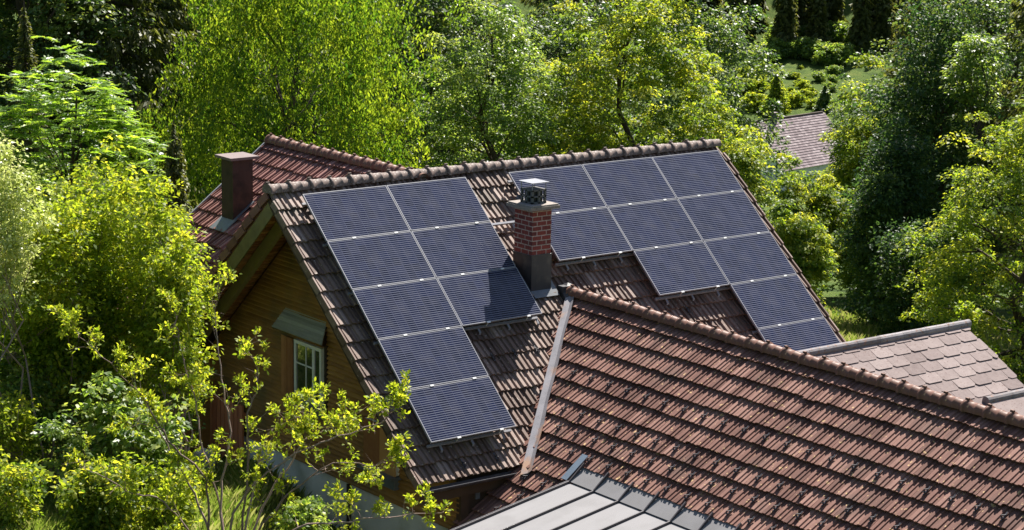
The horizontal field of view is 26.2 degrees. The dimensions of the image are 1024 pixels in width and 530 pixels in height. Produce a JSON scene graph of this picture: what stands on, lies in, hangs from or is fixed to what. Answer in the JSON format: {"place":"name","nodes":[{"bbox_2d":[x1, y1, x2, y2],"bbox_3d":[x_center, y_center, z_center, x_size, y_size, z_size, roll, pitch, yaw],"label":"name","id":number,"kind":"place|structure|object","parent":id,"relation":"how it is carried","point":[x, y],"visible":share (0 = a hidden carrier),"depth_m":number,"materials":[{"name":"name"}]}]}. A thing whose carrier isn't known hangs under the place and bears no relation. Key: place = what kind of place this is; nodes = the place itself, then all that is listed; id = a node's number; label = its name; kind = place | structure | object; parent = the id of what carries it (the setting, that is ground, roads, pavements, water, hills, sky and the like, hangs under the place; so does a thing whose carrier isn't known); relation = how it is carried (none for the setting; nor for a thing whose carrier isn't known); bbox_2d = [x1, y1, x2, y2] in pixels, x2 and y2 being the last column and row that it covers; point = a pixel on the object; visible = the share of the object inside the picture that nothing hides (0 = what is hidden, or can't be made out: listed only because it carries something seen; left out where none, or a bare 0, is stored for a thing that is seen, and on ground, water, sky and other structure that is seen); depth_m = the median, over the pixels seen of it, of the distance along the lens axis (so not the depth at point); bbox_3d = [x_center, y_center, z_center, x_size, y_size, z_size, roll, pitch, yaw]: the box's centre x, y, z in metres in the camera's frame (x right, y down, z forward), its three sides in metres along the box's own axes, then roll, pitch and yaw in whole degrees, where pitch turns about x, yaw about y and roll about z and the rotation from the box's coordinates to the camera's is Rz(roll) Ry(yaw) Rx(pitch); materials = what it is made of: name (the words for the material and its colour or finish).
{"place":"outdoors","nodes":[
{"label":"outdoors","id":0,"kind":"place"},
{"bbox_2d":[1,0,1022,529],"bbox_3d":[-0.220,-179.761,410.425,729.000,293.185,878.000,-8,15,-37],"label":"ground","id":1,"kind":"structure","parent":0,"point":[807,70],"depth_m":394.27,"materials":[{"name":"green plant"}]},
{"bbox_2d":[0,445,56,529],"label":"shrub","id":2,"kind":"object","parent":1,"relation":"on","point":[23,499],"visible":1,"depth_m":28.85,"materials":[{"name":"green plant"}]},
{"bbox_2d":[0,390,56,495],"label":"shrub","id":3,"kind":"object","parent":1,"relation":"on","point":[17,439],"visible":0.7,"depth_m":31.95,"materials":[{"name":"green plant"}]},
{"bbox_2d":[0,1,62,260],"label":"young spruce","id":4,"kind":"object","parent":1,"relation":"on","point":[26,43],"visible":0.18,"depth_m":52.45,"materials":[{"name":"green plant"}]},
{"bbox_2d":[0,128,64,487],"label":"shrub","id":5,"kind":"object","parent":1,"relation":"on","point":[11,244],"visible":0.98,"depth_m":32.08,"materials":[{"name":"green plant"}]},
{"bbox_2d":[0,328,124,478],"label":"shrub","id":6,"kind":"object","parent":1,"relation":"on","point":[8,377],"visible":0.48,"depth_m":33.73,"materials":[{"name":"green plant"}]},
{"bbox_2d":[0,190,130,484],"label":"shrub","id":7,"kind":"object","parent":1,"relation":"on","point":[39,324],"visible":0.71,"depth_m":33.43,"materials":[{"name":"green plant"}]},
{"bbox_2d":[0,0,143,144],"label":"spruce tree","id":8,"kind":"object","parent":1,"relation":"on","point":[49,14],"visible":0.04,"depth_m":61.40,"materials":[{"name":"green plant"}]},
{"bbox_2d":[0,0,155,224],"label":"background tree","id":9,"kind":"object","parent":1,"relation":"on","point":[8,43],"visible":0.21,"depth_m":57.35,"materials":[{"name":"green plant"}]},
{"bbox_2d":[0,36,178,267],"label":"ash tree","id":10,"kind":"object","parent":1,"relation":"on","point":[99,125],"visible":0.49,"depth_m":41.77,"materials":[{"name":"green plant"}]},
{"bbox_2d":[28,143,150,426],"bbox_3d":[-7.410,0.786,38.455,2.730,5.905,2.968,-8,15,-37],"label":"shrub","id":11,"kind":"object","parent":1,"relation":"on","point":[85,190],"visible":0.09,"depth_m":37.96,"materials":[{"name":"green plant"}]},
{"bbox_2d":[46,451,156,529],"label":"shrub","id":12,"kind":"object","parent":1,"relation":"on","point":[95,502],"visible":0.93,"depth_m":29.54,"materials":[{"name":"green plant"}]},
{"bbox_2d":[0,0,222,200],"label":"spruce tree","id":13,"kind":"object","parent":1,"relation":"on","point":[148,36],"visible":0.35,"depth_m":59.96,"materials":[{"name":"green plant"}]},
{"bbox_2d":[30,370,198,522],"bbox_3d":[-5.665,2.811,31.741,2.193,2.570,1.909,2,12,5],"label":"shrub","id":14,"kind":"object","parent":1,"relation":"on","point":[122,441],"visible":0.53,"depth_m":31.51,"materials":[{"name":"green plant"}]},
{"bbox_2d":[33,133,227,470],"bbox_3d":[-6.163,0.761,34.633,2.813,5.734,2.611,5,12,18],"label":"shrub","id":15,"kind":"object","parent":1,"relation":"on","point":[130,243],"visible":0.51,"depth_m":33.94,"materials":[{"name":"green plant"}]},
{"bbox_2d":[77,328,216,470],"bbox_3d":[-6.065,2.272,36.012,1.856,2.991,2.419,7,13,26],"label":"shrub","id":16,"kind":"object","parent":1,"relation":"on","point":[192,418],"visible":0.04,"depth_m":36.02,"materials":[{"name":"green plant"}]},
{"bbox_2d":[119,454,205,529],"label":"shrub","id":17,"kind":"object","parent":1,"relation":"on","point":[148,519],"visible":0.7,"depth_m":29.52,"materials":[{"name":"green plant"}]},
{"bbox_2d":[127,204,199,467],"bbox_3d":[-5.992,1.360,37.359,1.458,4.977,1.346,-2,12,-14],"label":"shrub","id":18,"kind":"object","parent":1,"relation":"on","point":[164,240],"visible":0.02,"depth_m":36.82,"materials":[{"name":"green plant"}]},
{"bbox_2d":[84,0,253,250],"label":"background tree","id":19,"kind":"object","parent":1,"relation":"on","point":[156,4],"visible":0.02,"depth_m":63.77,"materials":[{"name":"green plant"}]},
{"bbox_2d":[1,349,341,529],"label":"long grass","id":20,"kind":"structure","parent":1,"relation":"on","point":[234,485],"depth_m":34.35,"materials":[{"name":"green plant"}]},
{"bbox_2d":[76,0,269,204],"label":"spruce tree","id":21,"kind":"object","parent":1,"relation":"on","point":[175,7],"visible":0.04,"depth_m":63.77,"materials":[{"name":"green plant"}]},
{"bbox_2d":[127,223,223,477],"bbox_3d":[-5.165,1.549,33.683,1.486,4.388,1.334,-8,15,-37],"label":"shrub","id":22,"kind":"object","parent":1,"relation":"on","point":[149,347],"visible":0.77,"depth_m":33.38,"materials":[{"name":"green plant"}]},
{"bbox_2d":[153,120,198,220],"bbox_3d":[-7.049,-0.400,46.703,2.100,5.400,2.151,4,12,12],"label":"hanging conifer","id":23,"kind":"object","parent":1,"relation":"on","point":[175,171],"visible":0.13,"depth_m":46.21,"materials":[{"name":"green plant"}]},
{"bbox_2d":[154,360,207,469],"bbox_3d":[-5.106,2.558,34.228,0.904,2.408,0.826,-5,13,-25],"label":"shrub","id":24,"kind":"object","parent":1,"relation":"on","point":[180,405],"visible":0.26,"depth_m":34.07,"materials":[{"name":"green plant"}]},
{"bbox_2d":[41,263,452,529],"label":"open shrub","id":25,"kind":"object","parent":1,"relation":"on","point":[304,422],"visible":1,"depth_m":28.98,"materials":[{"name":"green plant"}]},
{"bbox_2d":[189,0,336,199],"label":"background tree","id":26,"kind":"object","parent":1,"relation":"on","point":[302,103],"visible":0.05,"depth_m":69.20,"materials":[{"name":"green plant"}]},
{"bbox_2d":[109,0,466,225],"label":"weeping tree","id":27,"kind":"object","parent":1,"relation":"on","point":[228,87],"visible":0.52,"depth_m":54.74,"materials":[{"name":"green plant"}]},
{"bbox_2d":[274,489,337,529],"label":"shrub","id":28,"kind":"object","parent":1,"relation":"on","point":[304,512],"visible":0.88,"depth_m":32.48,"materials":[{"name":"green plant"}]},
{"bbox_2d":[263,0,435,166],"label":"spruce tree","id":29,"kind":"object","parent":1,"relation":"on","point":[359,85],"visible":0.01,"depth_m":72.96,"materials":[{"name":"green plant"}]},
{"bbox_2d":[335,0,533,168],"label":"background tree","id":30,"kind":"object","parent":1,"relation":"on","point":[437,22],"visible":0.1,"depth_m":68.43,"materials":[{"name":"green plant"}]},
{"bbox_2d":[394,0,515,162],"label":"spruce tree","id":31,"kind":"object","parent":1,"relation":"on","point":[471,28],"visible":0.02,"depth_m":77.05,"materials":[{"name":"green plant"}]},
{"bbox_2d":[401,0,571,168],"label":"glossy tree","id":32,"kind":"object","parent":1,"relation":"on","point":[534,133],"visible":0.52,"depth_m":60.08,"materials":[{"name":"green plant"}]},
{"bbox_2d":[481,0,642,157],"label":"background tree","id":33,"kind":"object","parent":1,"relation":"on","point":[568,22],"visible":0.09,"depth_m":75.18,"materials":[{"name":"green plant"}]},
{"bbox_2d":[117,133,1023,529],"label":"farmhouse","id":34,"kind":"object","parent":1,"relation":"on","point":[629,401],"visible":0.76,"depth_m":35.65,"materials":[{"name":"tile"}]},
{"bbox_2d":[210,394,246,463],"bbox_3d":[-5.301,3.076,40.885,0.080,1.240,1.300,-8,15,-37],"label":"plank door","id":35,"kind":"structure","parent":34,"relation":"in","point":[218,412],"depth_m":40.78,"materials":[{"name":"red wood"}]},
{"bbox_2d":[281,335,324,419],"bbox_3d":[-3.673,1.960,38.473,0.235,1.260,1.344,-8,15,-37],"label":"window","id":36,"kind":"structure","parent":34,"relation":"in","point":[308,358],"depth_m":38.47,"materials":[{"name":"white paint"}]},
{"bbox_2d":[357,417,400,490],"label":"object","id":37,"kind":"structure","parent":34,"relation":"in","point":[374,444],"depth_m":36.71,"materials":[{"name":"brown paint"}]},
{"bbox_2d":[347,267,503,295],"bbox_3d":[-1.318,0.307,37.190,3.370,0.245,0.184,-8,15,-37],"label":"mounting rail","id":38,"kind":"object","parent":34,"relation":"attached to","point":[349,293],"visible":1,"depth_m":36.41,"materials":[{"name":"metal"}]},
{"bbox_2d":[327,231,435,290],"bbox_3d":[-2.185,-0.079,36.842,1.685,0.039,1.010,-8,56,-37],"label":"solar panel","id":39,"kind":"object","parent":38,"relation":"attached to","point":[376,260],"visible":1,"depth_m":36.81,"materials":[{"name":"glass"}]},
{"bbox_2d":[411,222,515,278],"bbox_3d":[-0.833,-0.264,37.855,1.685,0.040,1.010,-8,56,-37],"label":"solar panel","id":40,"kind":"object","parent":38,"relation":"attached to","point":[460,249],"visible":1,"depth_m":37.83,"materials":[{"name":"glass"}]},
{"bbox_2d":[373,315,539,344],"bbox_3d":[-0.867,1.108,36.734,3.370,0.245,0.184,-8,15,-37],"label":"mounting rail","id":41,"kind":"object","parent":34,"relation":"attached to","point":[478,327],"visible":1,"depth_m":37.26,"materials":[{"name":"metal"}]},
{"bbox_2d":[352,278,461,339],"bbox_3d":[-1.734,0.721,36.385,1.685,0.040,1.010,-8,57,-36],"label":"solar panel","id":42,"kind":"object","parent":41,"relation":"attached to","point":[401,309],"visible":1,"depth_m":36.35,"materials":[{"name":"glass"}]},
{"bbox_2d":[437,267,541,326],"bbox_3d":[-0.381,0.535,37.397,1.685,0.038,1.010,-8,57,-37],"label":"solar panel","id":43,"kind":"object","parent":41,"relation":"attached to","point":[477,298],"visible":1,"depth_m":37.37,"materials":[{"name":"glass"}]},
{"bbox_2d":[426,428,510,452],"bbox_3d":[-0.646,2.803,35.314,1.660,0.245,0.184,-8,15,-37],"label":"mounting rail","id":44,"kind":"object","parent":34,"relation":"attached to","point":[471,438],"visible":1,"depth_m":35.35,"materials":[{"name":"metal"}]},
{"bbox_2d":[404,376,515,443],"bbox_3d":[-0.833,2.325,35.476,1.685,0.040,1.010,-8,56,-37],"label":"solar panel","id":45,"kind":"object","parent":44,"relation":"attached to","point":[454,410],"visible":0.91,"depth_m":35.45,"materials":[{"name":"glass"}]},
{"bbox_2d":[322,191,733,246],"bbox_3d":[0.634,-0.825,39.443,9.409,0.245,0.184,-8,15,-37],"label":"mounting rail","id":46,"kind":"object","parent":34,"relation":"attached to","point":[493,224],"visible":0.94,"depth_m":38.91,"materials":[{"name":"metal"}]},
{"bbox_2d":[302,185,409,241],"bbox_3d":[-2.637,-0.879,37.298,1.685,0.038,1.010,-8,56,-37],"label":"solar panel","id":47,"kind":"object","parent":46,"relation":"attached to","point":[351,213],"visible":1,"depth_m":37.27,"materials":[{"name":"glass"}]},
{"bbox_2d":[386,177,489,230],"bbox_3d":[-1.283,-1.066,38.310,1.685,0.038,1.010,-8,56,-37],"label":"solar panel","id":48,"kind":"object","parent":46,"relation":"attached to","point":[431,204],"visible":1,"depth_m":38.28,"materials":[{"name":"glass"}]},
{"bbox_2d":[508,165,606,213],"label":"solar panel","id":49,"kind":"object","parent":46,"relation":"attached to","point":[570,188],"visible":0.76,"depth_m":39.98,"materials":[{"name":"glass"}]},
{"bbox_2d":[582,157,675,206],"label":"solar panel","id":50,"kind":"object","parent":46,"relation":"attached to","point":[626,182],"visible":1,"depth_m":40.87,"materials":[{"name":"glass"}]},
{"bbox_2d":[652,150,742,198],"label":"solar panel","id":51,"kind":"object","parent":46,"relation":"attached to","point":[685,175],"visible":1,"depth_m":41.88,"materials":[{"name":"glass"}]},
{"bbox_2d":[555,232,759,270],"bbox_3d":[2.817,-0.263,40.281,5.060,0.245,0.184,-8,15,-37],"label":"mounting rail","id":52,"kind":"object","parent":34,"relation":"attached to","point":[619,255],"visible":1,"depth_m":39.37,"materials":[{"name":"metal"}]},
{"bbox_2d":[551,207,632,261],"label":"solar panel","id":53,"kind":"object","parent":52,"relation":"attached to","point":[588,233],"visible":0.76,"depth_m":39.44,"materials":[{"name":"glass"}]},
{"bbox_2d":[607,199,702,250],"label":"solar panel","id":54,"kind":"object","parent":52,"relation":"attached to","point":[650,225],"visible":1,"depth_m":40.42,"materials":[{"name":"glass"}]},
{"bbox_2d":[678,191,768,241],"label":"solar panel","id":55,"kind":"object","parent":52,"relation":"attached to","point":[722,215],"visible":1,"depth_m":41.43,"materials":[{"name":"glass"}]},
{"bbox_2d":[655,275,786,304],"bbox_3d":[3.948,0.444,40.335,3.370,0.245,0.184,-8,15,-37],"label":"mounting rail","id":56,"kind":"object","parent":34,"relation":"attached to","point":[716,289],"visible":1,"depth_m":39.89,"materials":[{"name":"metal"}]},
{"bbox_2d":[633,241,728,295],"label":"solar panel","id":57,"kind":"object","parent":56,"relation":"attached to","point":[675,269],"visible":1,"depth_m":39.95,"materials":[{"name":"glass"}]},
{"bbox_2d":[704,232,796,284],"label":"solar panel","id":58,"kind":"object","parent":56,"relation":"attached to","point":[748,258],"visible":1,"depth_m":40.97,"materials":[{"name":"glass"}]},
{"bbox_2d":[752,318,814,333],"bbox_3d":[5.072,1.152,40.382,1.660,0.245,0.184,-8,15,-37],"label":"mounting rail","id":59,"kind":"object","parent":34,"relation":"attached to","point":[755,332],"visible":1,"depth_m":39.98,"materials":[{"name":"metal"}]},
{"bbox_2d":[730,274,823,329],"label":"solar panel","id":60,"kind":"object","parent":59,"relation":"attached to","point":[772,302],"visible":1,"depth_m":40.51,"materials":[{"name":"glass"}]},
{"bbox_2d":[511,0,773,177],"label":"layered tree","id":61,"kind":"object","parent":1,"relation":"on","point":[668,56],"visible":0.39,"depth_m":62.26,"materials":[{"name":"green plant"}]},
{"bbox_2d":[612,0,795,211],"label":"background tree","id":62,"kind":"object","parent":1,"relation":"on","point":[728,43],"visible":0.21,"depth_m":70.85,"materials":[{"name":"green plant"}]},
{"bbox_2d":[687,94,808,218],"bbox_3d":[6.062,-0.499,59.722,3.309,8.119,3.610,-8,15,-37],"label":"leafy tree","id":63,"kind":"object","parent":1,"relation":"on","point":[737,150],"visible":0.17,"depth_m":59.31,"materials":[{"name":"green plant"}]},
{"bbox_2d":[739,87,766,112],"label":"lime bush","id":64,"kind":"object","parent":1,"relation":"on","point":[749,98],"visible":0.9,"depth_m":370.64,"materials":[{"name":"green plant"}]},
{"bbox_2d":[747,0,769,42],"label":"spruce","id":65,"kind":"object","parent":1,"relation":"on","point":[763,20],"visible":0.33,"depth_m":418.08,"materials":[{"name":"green plant"}]},
{"bbox_2d":[750,41,781,63],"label":"meadow bush","id":66,"kind":"object","parent":1,"relation":"on","point":[767,45],"visible":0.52,"depth_m":403.16,"materials":[{"name":"green plant"}]},
{"bbox_2d":[759,72,791,115],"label":"meadow conifer","id":67,"kind":"object","parent":1,"relation":"on","point":[776,91],"visible":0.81,"depth_m":366.18,"materials":[{"name":"green plant"}]},
{"bbox_2d":[761,36,790,60],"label":"meadow bush","id":68,"kind":"object","parent":1,"relation":"on","point":[780,43],"visible":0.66,"depth_m":406.72,"materials":[{"name":"green plant"}]},
{"bbox_2d":[770,0,800,42],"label":"spruce","id":69,"kind":"object","parent":1,"relation":"on","point":[785,20],"visible":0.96,"depth_m":408.67,"materials":[{"name":"green plant"}]},
{"bbox_2d":[743,111,836,190],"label":"distant house","id":70,"kind":"structure","parent":1,"relation":"on","point":[803,132],"depth_m":325.94,"materials":[{"name":"tile"}]},
{"bbox_2d":[784,87,808,107],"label":"lime bush","id":71,"kind":"object","parent":1,"relation":"on","point":[795,97],"visible":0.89,"depth_m":373.66,"materials":[{"name":"green plant"}]},
{"bbox_2d":[795,0,808,32],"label":"spruce","id":72,"kind":"object","parent":1,"relation":"on","point":[802,4],"visible":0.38,"depth_m":418.18,"materials":[{"name":"green plant"}]},
{"bbox_2d":[789,35,819,59],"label":"meadow bush","id":73,"kind":"object","parent":1,"relation":"on","point":[804,40],"visible":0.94,"depth_m":406.88,"materials":[{"name":"green plant"}]},
{"bbox_2d":[770,199,841,313],"bbox_3d":[7.497,0.488,57.791,2.241,4.583,2.834,-1,12,-8],"label":"tree","id":74,"kind":"object","parent":1,"relation":"on","point":[801,238],"visible":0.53,"depth_m":56.95,"materials":[{"name":"green plant"}]},
{"bbox_2d":[759,157,866,260],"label":"tree","id":75,"kind":"object","parent":1,"relation":"on","point":[824,205],"visible":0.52,"depth_m":84.63,"materials":[{"name":"green plant"}]},
{"bbox_2d":[798,40,832,62],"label":"meadow bush","id":76,"kind":"object","parent":1,"relation":"on","point":[808,48],"visible":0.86,"depth_m":405.21,"materials":[{"name":"green plant"}]},
{"bbox_2d":[804,0,832,43],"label":"spruce","id":77,"kind":"object","parent":1,"relation":"on","point":[818,23],"visible":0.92,"depth_m":411.71,"materials":[{"name":"green plant"}]},
{"bbox_2d":[812,85,836,111],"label":"dark conifer","id":78,"kind":"object","parent":1,"relation":"on","point":[823,99],"visible":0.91,"depth_m":370.36,"materials":[{"name":"green plant"}]},
{"bbox_2d":[811,43,839,66],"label":"meadow bush","id":79,"kind":"object","parent":1,"relation":"on","point":[821,50],"visible":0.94,"depth_m":402.57,"materials":[{"name":"green plant"}]},
{"bbox_2d":[825,0,849,24],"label":"spruce","id":80,"kind":"object","parent":1,"relation":"on","point":[834,9],"visible":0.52,"depth_m":418.31,"materials":[{"name":"green plant"}]},
{"bbox_2d":[820,42,855,67],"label":"meadow bush","id":81,"kind":"object","parent":1,"relation":"on","point":[843,52],"visible":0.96,"depth_m":402.30,"materials":[{"name":"green plant"}]},
{"bbox_2d":[826,20,859,47],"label":"meadow bush","id":82,"kind":"object","parent":1,"relation":"on","point":[843,28],"visible":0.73,"depth_m":414.96,"materials":[{"name":"green plant"}]},
{"bbox_2d":[818,54,897,306],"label":"slender tree","id":83,"kind":"object","parent":1,"relation":"on","point":[848,161],"visible":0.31,"depth_m":89.97,"materials":[{"name":"green plant"}]},
{"bbox_2d":[818,37,905,297],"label":"background tree","id":84,"kind":"object","parent":1,"relation":"on","point":[843,113],"visible":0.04,"depth_m":94.79,"materials":[{"name":"green plant"}]},
{"bbox_2d":[847,0,877,52],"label":"spruce","id":85,"kind":"object","parent":1,"relation":"on","point":[862,23],"visible":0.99,"depth_m":410.36,"materials":[{"name":"green plant"}]},
{"bbox_2d":[871,0,896,52],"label":"spruce","id":86,"kind":"object","parent":1,"relation":"on","point":[883,11],"visible":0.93,"depth_m":411.21,"materials":[{"name":"green plant"}]},
{"bbox_2d":[831,112,956,330],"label":"shaded tree","id":87,"kind":"object","parent":1,"relation":"on","point":[898,171],"visible":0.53,"depth_m":74.00,"materials":[{"name":"green plant"}]},
{"bbox_2d":[799,319,1023,415],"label":"roof","id":88,"kind":"structure","parent":1,"relation":"on","point":[960,359],"depth_m":37.38,"materials":[{"name":"tile"}]},
{"bbox_2d":[858,215,969,335],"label":"shaded tree","id":89,"kind":"object","parent":1,"relation":"on","point":[894,306],"visible":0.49,"depth_m":70.31,"materials":[{"name":"green plant"}]},
{"bbox_2d":[851,0,990,280],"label":"spruce tree","id":90,"kind":"object","parent":1,"relation":"on","point":[888,72],"visible":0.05,"depth_m":90.67,"materials":[{"name":"green plant"}]},
{"bbox_2d":[825,305,1023,382],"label":"meadow grass","id":91,"kind":"structure","parent":1,"relation":"on","point":[849,329],"depth_m":73.50,"materials":[{"name":"green plant"}]},
{"bbox_2d":[832,0,1023,324],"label":"shaded tree","id":92,"kind":"object","parent":1,"relation":"on","point":[931,92],"visible":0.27,"depth_m":76.07,"materials":[{"name":"green plant"}]},
{"bbox_2d":[893,79,1023,384],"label":"maple tree","id":93,"kind":"object","parent":1,"relation":"on","point":[1009,176],"visible":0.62,"depth_m":58.51,"materials":[{"name":"green plant"}]},
{"bbox_2d":[951,295,984,331],"bbox_3d":[10.207,2.353,49.699,0.862,3.532,0.832,-3,13,-20],"label":"yellow sapling","id":94,"kind":"object","parent":1,"relation":"on","point":[970,313],"visible":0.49,"depth_m":49.31,"materials":[{"name":"green plant"}]},
{"bbox_2d":[915,0,1023,313],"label":"shaded tree","id":95,"kind":"object","parent":1,"relation":"on","point":[1017,63],"visible":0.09,"depth_m":80.51,"materials":[{"name":"green plant"}]},
{"bbox_2d":[939,31,1023,313],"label":"silvery tree","id":96,"kind":"object","parent":1,"relation":"on","point":[974,65],"visible":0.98,"depth_m":72.86,"materials":[{"name":"green plant"}]},
{"bbox_2d":[955,0,1023,289],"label":"tree","id":97,"kind":"object","parent":1,"relation":"on","point":[1017,15],"visible":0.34,"depth_m":73.86,"materials":[{"name":"green plant"}]},
{"bbox_2d":[499,0,643,157],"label":"spruce tree","id":98,"kind":"object","parent":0,"point":[536,2],"visible":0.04,"depth_m":82.82,"materials":[{"name":"green plant"}]},
{"bbox_2d":[718,0,756,51],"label":"tree","id":99,"kind":"object","parent":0,"point":[735,3],"visible":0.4,"depth_m":410.71,"materials":[{"name":"green plant"}]},
{"bbox_2d":[897,0,1023,308],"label":"tree","id":100,"kind":"object","parent":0,"point":[989,32],"visible":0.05,"depth_m":88.82,"materials":[{"name":"green plant"}]},
{"bbox_3d":[-1.097,2.003,35.770,1.660,0.245,0.184,-8,15,-37],"label":"mounting rail","id":101,"kind":"object","parent":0,"visible":0},
{"bbox_2d":[378,327,488,389],"bbox_3d":[-1.283,1.523,35.931,1.685,0.040,1.010,-8,57,-37],"label":"solar panel","id":102,"kind":"object","parent":101,"relation":"attached to","point":[440,357],"visible":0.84,"depth_m":35.91,"materials":[{"name":"glass"}]},
{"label":"mounting rail","id":103,"kind":"object","parent":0,"visible":0},
{"bbox_2d":[757,317,839,350],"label":"solar panel","id":104,"kind":"object","parent":103,"relation":"attached to","point":[804,335],"visible":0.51,"depth_m":40.21,"materials":[{"name":"glass"}]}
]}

